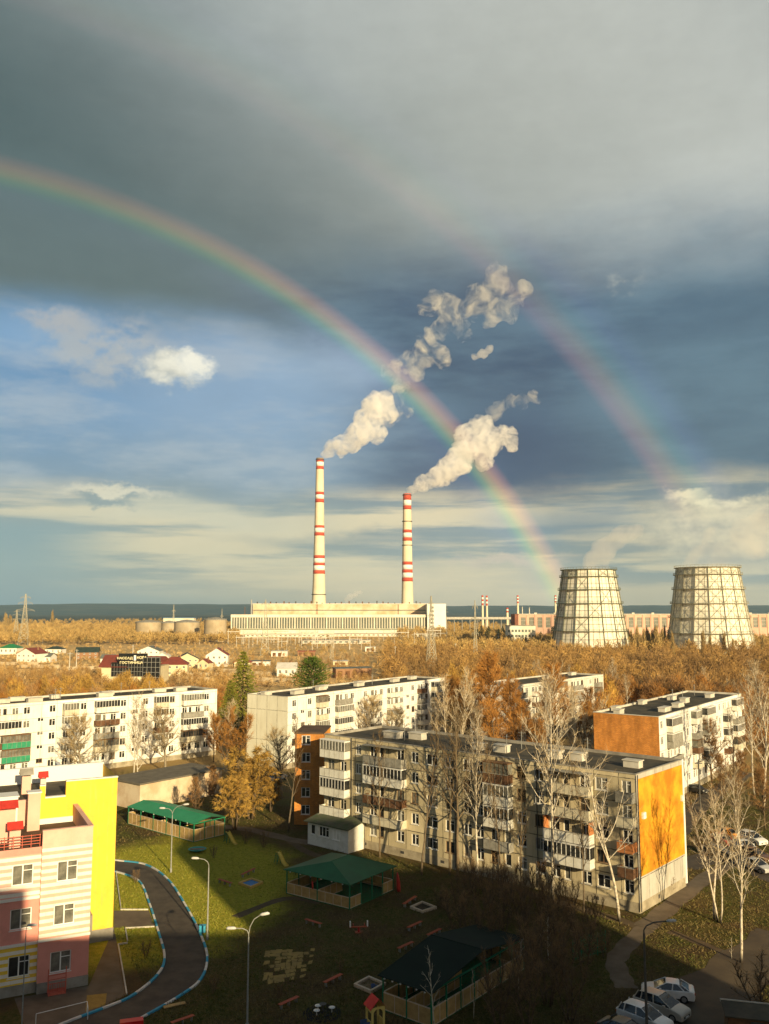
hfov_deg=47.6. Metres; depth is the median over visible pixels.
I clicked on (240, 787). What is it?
willow tree
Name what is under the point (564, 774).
window
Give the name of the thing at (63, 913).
window
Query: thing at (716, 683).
brown tree
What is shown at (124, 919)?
path
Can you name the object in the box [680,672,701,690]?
tan tree
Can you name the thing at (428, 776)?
window
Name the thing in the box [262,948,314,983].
paving
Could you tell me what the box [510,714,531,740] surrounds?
birch tree
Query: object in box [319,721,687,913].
panel apartment block
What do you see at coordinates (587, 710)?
orange tree
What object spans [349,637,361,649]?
switchyard gantry
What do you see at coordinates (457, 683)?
orange tree
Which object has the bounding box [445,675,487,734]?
orange tree
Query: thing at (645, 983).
street lamp
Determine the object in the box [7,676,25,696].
orange tree
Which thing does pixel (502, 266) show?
sky
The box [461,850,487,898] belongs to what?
thicket shrub
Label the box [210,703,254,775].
orange tree
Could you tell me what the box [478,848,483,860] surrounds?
window
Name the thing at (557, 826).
window
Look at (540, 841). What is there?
window
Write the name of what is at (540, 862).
window
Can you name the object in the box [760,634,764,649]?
poplar tree
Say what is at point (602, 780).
window
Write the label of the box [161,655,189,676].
house
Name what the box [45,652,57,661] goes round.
house
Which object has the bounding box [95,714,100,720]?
window
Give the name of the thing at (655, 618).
window
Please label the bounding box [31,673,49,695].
orange tree
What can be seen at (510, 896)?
thicket shrub
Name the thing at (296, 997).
bench
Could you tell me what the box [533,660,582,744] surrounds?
orange tree
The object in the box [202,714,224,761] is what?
orange tree
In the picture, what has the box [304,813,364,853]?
shop annex
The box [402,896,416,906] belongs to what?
bench
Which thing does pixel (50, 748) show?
window
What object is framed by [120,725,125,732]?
window
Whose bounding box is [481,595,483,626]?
chimney
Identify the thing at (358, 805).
window
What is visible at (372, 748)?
window
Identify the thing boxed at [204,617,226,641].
fuel tank
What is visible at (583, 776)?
window
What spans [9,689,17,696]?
orange tree
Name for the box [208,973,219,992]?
thicket shrub
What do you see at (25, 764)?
window
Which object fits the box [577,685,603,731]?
brown tree
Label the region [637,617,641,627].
window
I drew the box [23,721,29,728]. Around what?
window
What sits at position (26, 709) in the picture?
window
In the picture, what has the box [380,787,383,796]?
window
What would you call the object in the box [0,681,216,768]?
panel apartment block
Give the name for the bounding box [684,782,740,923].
birch tree
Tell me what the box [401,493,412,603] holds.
chimney
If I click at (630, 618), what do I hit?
window
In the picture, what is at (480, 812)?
window
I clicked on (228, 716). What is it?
bare tree
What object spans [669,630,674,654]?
poplar tree
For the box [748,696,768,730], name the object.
brown tree
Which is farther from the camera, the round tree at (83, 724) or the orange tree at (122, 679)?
the orange tree at (122, 679)
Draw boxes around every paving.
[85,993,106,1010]
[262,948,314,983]
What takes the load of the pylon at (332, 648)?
on the ground at (134, 981)
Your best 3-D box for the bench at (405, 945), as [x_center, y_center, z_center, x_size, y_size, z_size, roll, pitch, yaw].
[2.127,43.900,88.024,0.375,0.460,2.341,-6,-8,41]
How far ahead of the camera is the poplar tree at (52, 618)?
1553.40 m
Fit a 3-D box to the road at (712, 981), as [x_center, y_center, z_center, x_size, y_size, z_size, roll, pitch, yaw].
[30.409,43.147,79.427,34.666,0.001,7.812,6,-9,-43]
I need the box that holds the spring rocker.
[349,920,367,932]
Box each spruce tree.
[217,650,257,732]
[217,680,246,742]
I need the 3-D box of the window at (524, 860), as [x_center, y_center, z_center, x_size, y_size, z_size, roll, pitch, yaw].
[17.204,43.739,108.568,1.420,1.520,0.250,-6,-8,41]
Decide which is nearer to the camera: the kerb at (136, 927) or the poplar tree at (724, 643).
the kerb at (136, 927)
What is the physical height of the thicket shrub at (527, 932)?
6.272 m
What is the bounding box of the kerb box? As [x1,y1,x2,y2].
[199,924,205,932]
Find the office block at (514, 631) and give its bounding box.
[505,625,535,640]
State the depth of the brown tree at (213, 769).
148.68 m
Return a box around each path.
[14,929,125,1023]
[114,911,154,927]
[225,825,322,847]
[232,897,320,917]
[282,834,321,856]
[493,879,641,927]
[605,926,654,987]
[634,864,733,928]
[666,930,722,952]
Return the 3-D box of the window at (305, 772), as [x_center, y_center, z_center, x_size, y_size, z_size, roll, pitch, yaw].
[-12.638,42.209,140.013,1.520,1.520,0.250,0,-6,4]
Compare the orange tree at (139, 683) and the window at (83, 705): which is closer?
the window at (83, 705)
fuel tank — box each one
[135,620,160,639]
[161,621,173,636]
[174,620,199,640]
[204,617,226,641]
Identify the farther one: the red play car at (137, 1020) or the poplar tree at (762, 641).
the poplar tree at (762, 641)
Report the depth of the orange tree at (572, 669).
312.84 m
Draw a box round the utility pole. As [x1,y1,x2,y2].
[695,759,701,818]
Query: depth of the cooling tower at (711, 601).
664.61 m
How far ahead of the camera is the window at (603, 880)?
101.45 m
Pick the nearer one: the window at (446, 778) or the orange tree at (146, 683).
the window at (446, 778)
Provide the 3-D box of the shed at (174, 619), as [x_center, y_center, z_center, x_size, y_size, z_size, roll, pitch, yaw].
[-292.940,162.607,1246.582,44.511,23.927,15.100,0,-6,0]
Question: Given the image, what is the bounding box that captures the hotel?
[98,653,168,684]
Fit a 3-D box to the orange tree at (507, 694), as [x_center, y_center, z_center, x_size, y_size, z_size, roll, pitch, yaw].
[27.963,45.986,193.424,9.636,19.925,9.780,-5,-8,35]
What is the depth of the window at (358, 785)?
127.31 m
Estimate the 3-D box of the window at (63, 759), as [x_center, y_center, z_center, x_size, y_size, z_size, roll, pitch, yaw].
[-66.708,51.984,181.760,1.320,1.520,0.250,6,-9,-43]
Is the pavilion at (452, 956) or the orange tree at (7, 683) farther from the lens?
the orange tree at (7, 683)
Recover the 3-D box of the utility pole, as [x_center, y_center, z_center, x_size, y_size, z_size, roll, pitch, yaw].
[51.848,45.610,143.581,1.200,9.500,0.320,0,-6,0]
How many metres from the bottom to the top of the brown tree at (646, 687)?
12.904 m
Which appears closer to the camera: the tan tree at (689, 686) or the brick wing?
the brick wing
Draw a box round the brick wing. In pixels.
[294,725,330,824]
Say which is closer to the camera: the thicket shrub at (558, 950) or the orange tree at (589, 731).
the thicket shrub at (558, 950)
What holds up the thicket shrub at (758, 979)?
on the ground at (134, 981)
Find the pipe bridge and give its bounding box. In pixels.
[446,617,510,635]
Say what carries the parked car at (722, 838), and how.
on the ground at (134, 981)
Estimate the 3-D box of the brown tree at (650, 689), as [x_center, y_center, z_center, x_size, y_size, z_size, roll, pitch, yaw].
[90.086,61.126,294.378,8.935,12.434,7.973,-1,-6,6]
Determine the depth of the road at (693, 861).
117.81 m
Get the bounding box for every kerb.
[59,871,165,1023]
[115,859,207,1017]
[116,872,147,909]
[118,942,127,993]
[125,926,154,940]
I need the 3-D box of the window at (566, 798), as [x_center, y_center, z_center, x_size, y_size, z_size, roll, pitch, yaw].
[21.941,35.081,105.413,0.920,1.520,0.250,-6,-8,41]
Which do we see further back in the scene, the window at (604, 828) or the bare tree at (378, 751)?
the bare tree at (378, 751)
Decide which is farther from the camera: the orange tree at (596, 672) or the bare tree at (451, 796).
the orange tree at (596, 672)
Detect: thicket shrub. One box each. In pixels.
[130,870,138,881]
[140,938,152,955]
[207,845,217,857]
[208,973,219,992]
[240,828,252,843]
[258,831,268,847]
[276,982,283,996]
[432,883,448,907]
[438,886,471,929]
[447,871,480,916]
[456,857,471,888]
[457,892,489,926]
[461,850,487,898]
[473,945,520,1023]
[475,864,509,918]
[481,866,518,931]
[489,852,521,904]
[501,856,538,925]
[503,925,542,1001]
[506,911,549,976]
[511,873,557,949]
[518,918,578,1006]
[527,863,557,912]
[533,858,571,934]
[541,898,581,952]
[541,918,586,986]
[557,879,583,925]
[559,901,595,939]
[566,915,599,972]
[584,893,606,925]
[595,925,614,956]
[727,946,768,1001]
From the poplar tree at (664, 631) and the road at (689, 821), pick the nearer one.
the road at (689, 821)
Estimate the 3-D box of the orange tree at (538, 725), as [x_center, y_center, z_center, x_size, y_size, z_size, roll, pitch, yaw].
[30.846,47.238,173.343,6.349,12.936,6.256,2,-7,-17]
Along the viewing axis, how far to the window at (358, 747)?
127.97 m
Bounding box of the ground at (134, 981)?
[0,615,768,1023]
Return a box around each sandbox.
[238,878,262,888]
[354,976,385,993]
[410,901,436,912]
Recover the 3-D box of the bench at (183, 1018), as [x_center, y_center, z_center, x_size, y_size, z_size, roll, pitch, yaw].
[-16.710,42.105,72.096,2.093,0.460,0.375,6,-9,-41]
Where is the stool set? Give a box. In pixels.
[303,1002,340,1022]
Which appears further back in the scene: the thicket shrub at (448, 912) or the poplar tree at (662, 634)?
the poplar tree at (662, 634)
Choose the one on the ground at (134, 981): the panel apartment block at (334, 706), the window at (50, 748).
the panel apartment block at (334, 706)
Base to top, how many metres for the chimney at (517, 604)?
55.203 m
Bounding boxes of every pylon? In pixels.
[13,611,19,632]
[17,594,32,644]
[259,599,270,655]
[329,638,334,658]
[425,596,438,669]
[471,600,478,652]
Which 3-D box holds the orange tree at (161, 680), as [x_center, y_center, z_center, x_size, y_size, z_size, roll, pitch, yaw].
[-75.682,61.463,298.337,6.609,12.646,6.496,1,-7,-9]
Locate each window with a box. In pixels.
[6,954,29,979]
[9,907,31,931]
[11,863,33,887]
[12,708,18,713]
[21,762,27,767]
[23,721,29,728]
[24,707,29,714]
[36,744,42,749]
[47,745,53,753]
[47,759,53,765]
[48,732,54,739]
[49,705,55,712]
[49,718,55,725]
[49,949,70,974]
[53,903,74,926]
[57,859,77,882]
[61,758,66,764]
[81,703,86,709]
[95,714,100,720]
[109,752,114,759]
[110,713,115,718]
[110,726,115,731]
[119,738,124,745]
[119,751,124,757]
[120,712,125,719]
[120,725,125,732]
[121,700,126,706]
[141,748,146,755]
[168,745,173,751]
[169,708,174,714]
[170,696,174,702]
[203,741,207,747]
[204,693,208,699]
[204,717,208,723]
[232,618,426,627]
[253,610,425,610]
[301,753,310,762]
[301,770,309,779]
[301,787,309,797]
[301,805,309,814]
[302,735,309,744]
[304,641,365,642]
[311,824,314,834]
[319,826,328,838]
[328,759,333,768]
[328,797,333,806]
[332,829,339,841]
[336,634,447,635]
[341,761,345,770]
[341,799,345,809]
[355,744,360,754]
[355,763,360,774]
[355,802,360,813]
[356,783,360,793]
[370,746,376,755]
[370,785,376,795]
[370,805,376,815]
[370,825,376,836]
[380,748,383,756]
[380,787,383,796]
[380,807,383,817]
[380,827,383,838]
[396,830,403,842]
[397,750,403,759]
[397,790,403,800]
[397,810,403,820]
[411,752,418,763]
[411,792,418,804]
[411,834,418,846]
[412,772,417,783]
[412,813,418,825]
[427,754,437,766]
[427,774,437,787]
[427,795,437,808]
[427,816,437,829]
[427,837,437,850]
[444,756,453,768]
[445,778,453,789]
[445,798,454,811]
[445,841,454,854]
[446,820,454,832]
[463,759,471,771]
[463,780,471,792]
[463,823,471,836]
[463,845,472,858]
[464,802,471,814]
[477,761,482,772]
[477,782,482,794]
[477,804,482,816]
[477,826,483,838]
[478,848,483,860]
[491,828,499,840]
[491,851,499,864]
[504,853,510,866]
[505,831,510,842]
[516,788,525,801]
[517,766,525,779]
[517,834,526,847]
[518,811,525,824]
[518,856,527,870]
[521,617,525,624]
[529,617,533,624]
[534,768,542,781]
[534,791,543,804]
[534,814,542,827]
[535,837,542,850]
[535,860,544,874]
[537,617,541,627]
[546,617,550,627]
[549,771,558,782]
[550,794,558,805]
[550,817,559,829]
[554,864,560,877]
[563,772,567,783]
[563,795,568,807]
[564,819,569,831]
[564,866,570,880]
[580,775,588,786]
[580,798,589,810]
[582,822,587,834]
[582,870,591,885]
[594,777,607,791]
[596,801,608,815]
[596,825,608,839]
[597,849,609,864]
[597,873,610,889]
[622,780,630,792]
[622,805,631,817]
[623,829,632,842]
[624,854,633,868]
[624,879,634,894]
[629,617,633,627]
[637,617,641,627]
[645,617,649,627]
[653,617,657,626]
[662,617,666,627]
[753,617,757,627]
[761,617,765,627]
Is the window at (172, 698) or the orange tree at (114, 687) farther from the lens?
the orange tree at (114, 687)
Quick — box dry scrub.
[0,633,450,686]
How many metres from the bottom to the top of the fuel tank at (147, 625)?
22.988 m
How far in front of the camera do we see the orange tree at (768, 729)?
212.16 m
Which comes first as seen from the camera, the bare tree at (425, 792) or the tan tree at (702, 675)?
the bare tree at (425, 792)
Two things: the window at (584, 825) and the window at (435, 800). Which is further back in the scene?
the window at (435, 800)
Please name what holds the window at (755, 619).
in the factory hall
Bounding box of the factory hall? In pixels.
[511,613,768,636]
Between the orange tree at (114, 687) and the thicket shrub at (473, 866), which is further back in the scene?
the orange tree at (114, 687)
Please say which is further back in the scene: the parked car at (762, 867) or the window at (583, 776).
the parked car at (762, 867)
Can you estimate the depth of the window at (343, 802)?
128.99 m
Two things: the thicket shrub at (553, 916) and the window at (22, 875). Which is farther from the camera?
the thicket shrub at (553, 916)
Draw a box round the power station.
[231,600,445,633]
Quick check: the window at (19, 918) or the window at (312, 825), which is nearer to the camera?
the window at (19, 918)
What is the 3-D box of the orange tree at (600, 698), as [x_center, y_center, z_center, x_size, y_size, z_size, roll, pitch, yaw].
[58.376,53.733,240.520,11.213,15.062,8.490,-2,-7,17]
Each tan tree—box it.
[0,683,6,695]
[21,683,40,696]
[43,684,57,695]
[64,683,76,693]
[86,685,98,692]
[616,673,639,702]
[660,681,674,694]
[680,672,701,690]
[691,670,714,689]
[697,679,710,691]
[748,670,768,684]
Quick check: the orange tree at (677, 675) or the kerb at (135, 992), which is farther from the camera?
the orange tree at (677, 675)
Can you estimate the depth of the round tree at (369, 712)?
208.28 m
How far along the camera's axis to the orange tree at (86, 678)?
323.03 m
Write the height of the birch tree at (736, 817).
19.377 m
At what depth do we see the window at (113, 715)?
190.05 m
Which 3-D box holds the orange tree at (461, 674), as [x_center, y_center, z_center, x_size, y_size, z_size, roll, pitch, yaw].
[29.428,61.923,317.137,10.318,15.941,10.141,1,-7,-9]
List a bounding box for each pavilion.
[127,800,225,841]
[283,852,396,909]
[377,924,526,1023]
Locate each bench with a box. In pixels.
[170,1014,194,1023]
[218,878,231,886]
[240,868,255,876]
[278,995,298,1009]
[304,918,321,927]
[323,973,342,986]
[397,941,413,952]
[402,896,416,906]
[407,921,422,930]
[426,928,440,935]
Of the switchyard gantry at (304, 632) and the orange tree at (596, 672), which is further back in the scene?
the switchyard gantry at (304, 632)
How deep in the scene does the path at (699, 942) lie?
90.09 m
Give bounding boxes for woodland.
[0,617,768,655]
[0,637,768,696]
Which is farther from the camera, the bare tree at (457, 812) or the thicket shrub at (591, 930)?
the bare tree at (457, 812)
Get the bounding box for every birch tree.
[119,691,150,772]
[122,696,152,771]
[428,695,450,732]
[455,703,495,879]
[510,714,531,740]
[515,658,584,899]
[526,670,555,743]
[560,743,642,921]
[607,656,617,677]
[623,674,632,701]
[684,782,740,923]
[691,784,746,920]
[719,764,768,962]
[731,669,768,796]
[739,656,768,811]
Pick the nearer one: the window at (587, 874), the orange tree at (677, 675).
the window at (587, 874)
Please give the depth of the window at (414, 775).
120.74 m
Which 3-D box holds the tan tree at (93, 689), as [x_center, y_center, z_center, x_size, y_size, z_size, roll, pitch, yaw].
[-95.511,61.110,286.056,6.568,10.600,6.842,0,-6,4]
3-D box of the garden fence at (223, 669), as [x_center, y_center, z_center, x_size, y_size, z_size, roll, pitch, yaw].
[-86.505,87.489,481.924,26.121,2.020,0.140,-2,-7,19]
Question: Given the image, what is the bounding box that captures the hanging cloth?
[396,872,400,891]
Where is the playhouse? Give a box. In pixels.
[360,993,384,1023]
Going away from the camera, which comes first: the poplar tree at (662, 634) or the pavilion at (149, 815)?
the pavilion at (149, 815)
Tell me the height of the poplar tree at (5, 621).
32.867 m
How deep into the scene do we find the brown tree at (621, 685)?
301.63 m
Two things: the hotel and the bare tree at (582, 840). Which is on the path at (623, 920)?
the bare tree at (582, 840)
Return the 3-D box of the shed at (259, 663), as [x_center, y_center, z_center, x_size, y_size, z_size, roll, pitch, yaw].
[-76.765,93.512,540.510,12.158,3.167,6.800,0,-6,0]
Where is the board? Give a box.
[163,1001,184,1008]
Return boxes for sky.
[0,0,768,605]
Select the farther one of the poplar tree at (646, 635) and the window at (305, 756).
the poplar tree at (646, 635)
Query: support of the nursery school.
on the ground at (134, 981)
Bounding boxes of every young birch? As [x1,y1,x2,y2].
[420,945,442,1023]
[469,969,477,1020]
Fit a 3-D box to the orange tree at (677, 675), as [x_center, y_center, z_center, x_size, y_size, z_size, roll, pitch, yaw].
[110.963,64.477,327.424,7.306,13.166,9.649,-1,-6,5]
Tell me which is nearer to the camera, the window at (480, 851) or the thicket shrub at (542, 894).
the thicket shrub at (542, 894)
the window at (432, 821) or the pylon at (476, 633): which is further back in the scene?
the pylon at (476, 633)
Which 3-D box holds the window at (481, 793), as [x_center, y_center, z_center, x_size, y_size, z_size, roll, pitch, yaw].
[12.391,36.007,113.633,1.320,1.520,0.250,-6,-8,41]
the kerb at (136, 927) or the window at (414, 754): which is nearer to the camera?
the kerb at (136, 927)
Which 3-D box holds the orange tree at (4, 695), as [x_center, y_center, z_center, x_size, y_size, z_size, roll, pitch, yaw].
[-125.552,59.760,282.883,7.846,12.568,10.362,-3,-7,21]
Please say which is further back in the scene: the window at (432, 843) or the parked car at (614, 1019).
the window at (432, 843)
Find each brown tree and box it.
[187,776,203,808]
[203,763,223,810]
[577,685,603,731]
[614,677,628,703]
[636,675,661,700]
[639,679,659,698]
[641,669,658,683]
[649,675,666,684]
[659,668,684,693]
[701,716,730,782]
[707,753,731,811]
[711,677,724,689]
[727,750,753,809]
[731,678,754,696]
[735,683,756,699]
[744,703,762,750]
[744,735,768,784]
[745,767,768,829]
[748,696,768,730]
[754,679,768,693]
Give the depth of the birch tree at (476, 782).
111.82 m
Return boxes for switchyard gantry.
[243,630,257,643]
[281,634,295,648]
[299,630,315,645]
[301,631,317,647]
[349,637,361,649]
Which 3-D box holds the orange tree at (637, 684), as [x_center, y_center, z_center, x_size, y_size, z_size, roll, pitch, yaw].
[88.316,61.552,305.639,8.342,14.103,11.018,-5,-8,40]
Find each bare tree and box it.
[205,697,238,772]
[277,713,307,831]
[362,729,394,857]
[405,717,451,874]
[421,692,481,876]
[428,667,477,733]
[430,703,466,874]
[481,739,508,887]
[506,766,530,879]
[557,684,610,748]
[569,760,593,911]
[725,708,740,785]
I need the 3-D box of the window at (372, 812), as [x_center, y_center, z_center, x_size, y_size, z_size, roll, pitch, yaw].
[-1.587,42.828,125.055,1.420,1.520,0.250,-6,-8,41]
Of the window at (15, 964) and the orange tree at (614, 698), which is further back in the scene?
the orange tree at (614, 698)
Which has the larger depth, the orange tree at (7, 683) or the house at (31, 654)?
the house at (31, 654)
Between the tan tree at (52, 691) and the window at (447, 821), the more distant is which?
the tan tree at (52, 691)
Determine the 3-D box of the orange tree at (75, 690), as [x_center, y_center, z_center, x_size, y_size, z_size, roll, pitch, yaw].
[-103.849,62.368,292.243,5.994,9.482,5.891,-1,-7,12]
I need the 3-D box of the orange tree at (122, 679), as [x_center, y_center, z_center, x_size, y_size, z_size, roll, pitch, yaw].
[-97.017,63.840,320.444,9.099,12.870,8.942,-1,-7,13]
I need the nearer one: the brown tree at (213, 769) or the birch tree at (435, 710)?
the brown tree at (213, 769)
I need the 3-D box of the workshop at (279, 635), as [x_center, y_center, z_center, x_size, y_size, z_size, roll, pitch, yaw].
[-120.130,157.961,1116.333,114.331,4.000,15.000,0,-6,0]
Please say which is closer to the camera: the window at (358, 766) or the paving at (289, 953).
the paving at (289, 953)
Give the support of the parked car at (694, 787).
on the road at (689, 821)
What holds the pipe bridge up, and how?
on the ground at (134, 981)
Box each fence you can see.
[0,662,38,664]
[21,664,64,667]
[35,1001,87,1023]
[49,666,92,669]
[187,672,216,675]
[209,668,240,671]
[233,671,270,674]
[257,677,307,681]
[572,930,605,959]
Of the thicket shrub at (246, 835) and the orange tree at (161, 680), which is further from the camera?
the orange tree at (161, 680)
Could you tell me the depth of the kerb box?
92.25 m
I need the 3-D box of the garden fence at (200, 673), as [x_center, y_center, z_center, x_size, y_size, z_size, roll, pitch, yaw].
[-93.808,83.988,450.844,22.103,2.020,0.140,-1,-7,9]
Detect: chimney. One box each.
[312,458,325,603]
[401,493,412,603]
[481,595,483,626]
[486,596,487,626]
[506,608,508,624]
[517,595,518,613]
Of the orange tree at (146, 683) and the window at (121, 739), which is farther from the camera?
the orange tree at (146, 683)
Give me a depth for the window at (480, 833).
113.01 m
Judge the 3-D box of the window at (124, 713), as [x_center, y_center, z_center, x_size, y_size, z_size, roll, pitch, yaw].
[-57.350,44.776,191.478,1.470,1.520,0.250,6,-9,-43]
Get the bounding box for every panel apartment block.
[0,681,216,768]
[246,676,444,768]
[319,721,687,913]
[469,669,603,741]
[593,685,745,793]
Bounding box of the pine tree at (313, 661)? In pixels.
[289,655,333,687]
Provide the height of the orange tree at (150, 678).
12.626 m
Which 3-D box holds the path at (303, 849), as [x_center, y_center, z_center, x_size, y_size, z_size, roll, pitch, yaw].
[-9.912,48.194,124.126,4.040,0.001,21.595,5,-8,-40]
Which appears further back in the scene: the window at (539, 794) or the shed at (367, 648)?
the shed at (367, 648)
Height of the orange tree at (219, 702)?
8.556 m
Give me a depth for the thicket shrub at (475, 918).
88.94 m
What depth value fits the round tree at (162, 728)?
183.50 m
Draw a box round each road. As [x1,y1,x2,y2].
[67,861,205,1023]
[612,928,768,1023]
[685,772,751,833]
[687,853,768,881]
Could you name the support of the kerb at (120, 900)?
on the ground at (134, 981)
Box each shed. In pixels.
[163,617,195,621]
[251,660,270,665]
[271,650,287,656]
[298,650,315,655]
[332,666,371,677]
[333,660,347,664]
[365,646,375,651]
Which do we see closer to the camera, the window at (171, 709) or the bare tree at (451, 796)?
the bare tree at (451, 796)
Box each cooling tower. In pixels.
[551,567,630,653]
[666,564,754,652]
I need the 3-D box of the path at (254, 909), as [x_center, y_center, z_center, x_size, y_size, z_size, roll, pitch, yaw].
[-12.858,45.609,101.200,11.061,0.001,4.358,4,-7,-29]
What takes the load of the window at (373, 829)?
in the panel apartment block at (648, 862)
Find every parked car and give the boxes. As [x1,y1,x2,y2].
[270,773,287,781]
[596,1014,637,1023]
[616,997,673,1023]
[633,986,690,1022]
[641,977,694,1003]
[688,783,708,793]
[703,843,735,858]
[710,827,736,836]
[710,831,732,846]
[730,839,755,848]
[736,845,768,862]
[737,829,767,845]
[738,856,768,873]
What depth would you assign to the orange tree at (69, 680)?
293.87 m
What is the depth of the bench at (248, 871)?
112.79 m
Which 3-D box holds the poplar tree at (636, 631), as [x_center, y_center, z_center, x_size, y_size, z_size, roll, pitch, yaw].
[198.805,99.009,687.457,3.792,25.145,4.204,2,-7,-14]
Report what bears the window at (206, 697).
in the panel apartment block at (32, 730)
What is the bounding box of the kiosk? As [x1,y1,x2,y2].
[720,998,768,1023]
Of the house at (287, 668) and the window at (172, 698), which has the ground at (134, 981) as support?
the house at (287, 668)
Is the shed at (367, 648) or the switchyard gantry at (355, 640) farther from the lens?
the switchyard gantry at (355, 640)
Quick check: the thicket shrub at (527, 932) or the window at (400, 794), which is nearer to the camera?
the thicket shrub at (527, 932)
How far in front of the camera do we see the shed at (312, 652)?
655.17 m
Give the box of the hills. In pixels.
[0,603,768,614]
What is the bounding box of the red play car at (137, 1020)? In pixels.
[120,1016,142,1023]
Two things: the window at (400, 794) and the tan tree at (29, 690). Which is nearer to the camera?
the window at (400, 794)
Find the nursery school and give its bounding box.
[0,762,117,998]
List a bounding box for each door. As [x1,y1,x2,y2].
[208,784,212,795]
[338,670,364,677]
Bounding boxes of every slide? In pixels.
[224,831,237,844]
[274,851,288,865]
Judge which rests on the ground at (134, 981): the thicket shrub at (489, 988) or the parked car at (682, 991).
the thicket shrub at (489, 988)
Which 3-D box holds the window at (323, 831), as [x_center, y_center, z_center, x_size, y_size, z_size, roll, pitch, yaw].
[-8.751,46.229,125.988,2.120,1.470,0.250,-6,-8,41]
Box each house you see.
[0,643,23,653]
[16,646,47,662]
[45,645,66,653]
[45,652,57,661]
[75,646,100,659]
[99,653,115,662]
[137,644,162,655]
[157,651,171,657]
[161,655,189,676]
[178,651,198,667]
[196,657,213,668]
[206,646,229,666]
[233,659,252,667]
[276,661,297,675]
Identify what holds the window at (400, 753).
in the panel apartment block at (648, 862)
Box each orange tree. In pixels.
[0,681,9,697]
[1,674,17,690]
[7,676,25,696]
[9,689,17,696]
[11,677,35,692]
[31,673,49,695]
[39,679,53,695]
[48,676,64,688]
[54,674,74,693]
[70,687,80,693]
[74,672,84,685]
[82,670,94,686]
[84,675,95,690]
[103,676,115,690]
[108,674,120,690]
[111,671,130,688]
[117,683,126,690]
[124,669,138,689]
[124,679,139,689]
[134,677,145,688]
[137,676,150,688]
[142,672,157,686]
[157,675,166,687]
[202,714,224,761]
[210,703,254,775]
[217,692,223,713]
[442,676,466,727]
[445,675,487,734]
[446,660,459,681]
[457,663,470,682]
[469,650,512,736]
[469,666,484,682]
[478,695,527,739]
[491,676,530,740]
[504,668,517,678]
[517,698,547,741]
[522,670,538,676]
[526,718,554,743]
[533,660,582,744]
[562,697,592,747]
[565,664,580,671]
[581,684,611,716]
[582,709,597,748]
[590,668,617,689]
[593,681,618,708]
[603,672,618,702]
[603,680,613,696]
[604,673,623,705]
[612,689,626,704]
[626,679,642,702]
[629,672,643,700]
[638,676,668,698]
[674,667,688,690]
[679,671,715,690]
[693,666,719,690]
[742,681,768,702]
[761,717,768,741]
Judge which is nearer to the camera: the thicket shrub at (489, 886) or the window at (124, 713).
the thicket shrub at (489, 886)
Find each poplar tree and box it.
[2,612,7,625]
[8,615,12,624]
[51,611,53,625]
[629,630,632,644]
[635,623,637,643]
[636,633,639,649]
[642,627,646,648]
[645,625,648,648]
[654,624,658,650]
[660,627,663,644]
[663,625,666,646]
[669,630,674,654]
[700,630,705,653]
[722,632,726,651]
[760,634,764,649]
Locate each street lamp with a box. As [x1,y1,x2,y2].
[21,923,37,1023]
[159,803,188,872]
[191,857,208,939]
[226,912,269,1023]
[643,919,675,1023]
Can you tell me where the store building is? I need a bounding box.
[117,763,223,809]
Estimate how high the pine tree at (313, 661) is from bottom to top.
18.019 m
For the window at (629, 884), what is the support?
in the panel apartment block at (648, 862)
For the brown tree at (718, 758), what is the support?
on the ground at (134, 981)
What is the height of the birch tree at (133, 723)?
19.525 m
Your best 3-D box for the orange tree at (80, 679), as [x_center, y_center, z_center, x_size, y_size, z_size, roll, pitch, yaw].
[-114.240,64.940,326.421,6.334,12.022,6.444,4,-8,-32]
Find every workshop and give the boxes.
[245,634,334,636]
[302,639,370,643]
[334,633,447,635]
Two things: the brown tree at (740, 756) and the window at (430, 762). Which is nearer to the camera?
the window at (430, 762)
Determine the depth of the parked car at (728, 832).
130.39 m
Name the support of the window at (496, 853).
in the panel apartment block at (648, 862)
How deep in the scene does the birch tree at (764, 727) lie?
149.82 m
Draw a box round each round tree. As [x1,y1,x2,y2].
[57,707,110,763]
[142,702,192,766]
[262,721,294,797]
[350,693,385,728]
[383,703,409,726]
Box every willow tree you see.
[210,772,263,829]
[221,744,280,818]
[259,775,282,811]
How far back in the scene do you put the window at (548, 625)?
992.62 m
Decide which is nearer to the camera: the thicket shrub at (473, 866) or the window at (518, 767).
the thicket shrub at (473, 866)
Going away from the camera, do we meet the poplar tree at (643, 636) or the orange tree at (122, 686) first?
the orange tree at (122, 686)

